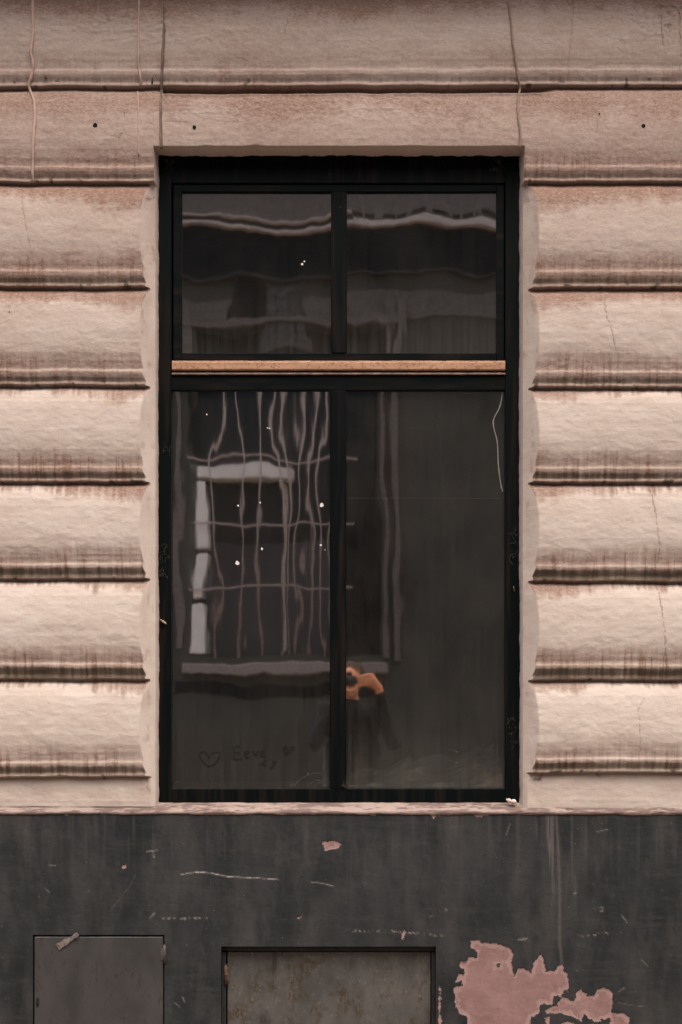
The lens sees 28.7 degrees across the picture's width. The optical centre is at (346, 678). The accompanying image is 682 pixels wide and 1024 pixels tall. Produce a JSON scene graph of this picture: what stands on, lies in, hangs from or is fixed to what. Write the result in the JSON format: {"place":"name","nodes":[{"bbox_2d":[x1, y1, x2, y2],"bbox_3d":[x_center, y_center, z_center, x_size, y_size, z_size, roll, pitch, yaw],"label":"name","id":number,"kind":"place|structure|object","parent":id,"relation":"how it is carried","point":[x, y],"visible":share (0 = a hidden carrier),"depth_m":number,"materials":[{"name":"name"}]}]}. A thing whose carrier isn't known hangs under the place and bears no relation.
{"place":"outdoors","nodes":[
{"label":"outdoors","id":0,"kind":"place"},
{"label":"street","id":1,"kind":"structure","parent":0,"visible":0},
{"bbox_2d":[0,0,681,1023],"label":"building","id":2,"kind":"structure","parent":1,"relation":"on","point":[318,298],"depth_m":4.47,"materials":[{"name":"paint"}]},
{"bbox_2d":[27,0,35,181],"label":"cable","id":3,"kind":"object","parent":2,"relation":"attached to","point":[30,91],"visible":1,"depth_m":4.45,"materials":[{"name":"beige plastic"}]},
{"bbox_2d":[55,933,78,949],"bbox_3d":[-0.936,0.881,4.468,0.081,0.061,0.005,0,0,0],"label":"tape","id":4,"kind":"object","parent":2,"relation":"attached to","point":[63,943],"visible":1,"depth_m":4.47,"materials":[{"name":"grey paper"}]},
{"bbox_2d":[137,91,139,155],"bbox_3d":[-0.696,-1.858,4.463,0.008,0.224,0.029,0,0,-13],"label":"cable","id":5,"kind":"object","parent":2,"relation":"attached to","point":[138,121],"visible":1,"depth_m":4.45,"materials":[{"name":"beige plastic"}]},
{"bbox_2d":[137,0,141,87],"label":"cable","id":6,"kind":"object","parent":2,"relation":"attached to","point":[138,43],"visible":1,"depth_m":4.45,"materials":[{"name":"beige plastic"}]},
{"bbox_2d":[159,0,165,148],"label":"cable","id":7,"kind":"object","parent":2,"relation":"attached to","point":[161,79],"visible":1,"depth_m":4.45,"materials":[{"name":"brown plastic"}]},
{"bbox_2d":[158,544,169,577],"bbox_3d":[-0.621,-0.398,4.524,0.042,0.118,0.008,0,0,0],"label":"cobweb","id":8,"kind":"object","parent":2,"relation":"attached to","point":[162,559],"visible":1,"depth_m":4.52},
{"bbox_2d":[158,155,519,802],"bbox_3d":[-0.025,-0.674,4.562,1.265,2.218,0.077,0,0,0],"label":"window","id":9,"kind":"structure","parent":2,"relation":"in","point":[339,335],"depth_m":4.55,"materials":[{"name":"black glass"}]},
{"bbox_2d":[349,783,502,786],"bbox_3d":[0.278,0.306,4.735,0.538,0.146,0.260,0,0,0],"label":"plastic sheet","id":10,"kind":"object","parent":9,"relation":"attached to","point":[425,784],"visible":0.18,"depth_m":4.62,"materials":[{"name":"grey plastic"}]},
{"bbox_2d":[489,158,504,170],"bbox_3d":[0.512,-1.742,4.524,0.063,0.048,0.008,0,0,0],"label":"cobweb","id":11,"kind":"object","parent":2,"relation":"attached to","point":[497,163],"visible":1,"depth_m":4.52},
{"bbox_2d":[493,392,502,491],"bbox_3d":[0.517,-0.806,4.544,0.036,0.341,0.004,0,0,0],"label":"wire","id":12,"kind":"object","parent":2,"relation":"hanging from","point":[497,441],"visible":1,"depth_m":4.54,"materials":[{"name":"white plastic"}]},
{"bbox_2d":[506,798,516,803],"bbox_3d":[0.556,0.415,4.498,0.036,0.019,0.019,0,0,10],"label":"plaster lump","id":13,"kind":"object","parent":2,"relation":"on","point":[512,801],"visible":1,"depth_m":4.49,"materials":[{"name":"white paint"}]},
{"bbox_2d":[507,0,521,148],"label":"cable","id":14,"kind":"object","parent":2,"relation":"attached to","point":[517,71],"visible":1,"depth_m":4.45,"materials":[{"name":"brown plastic"}]}
]}

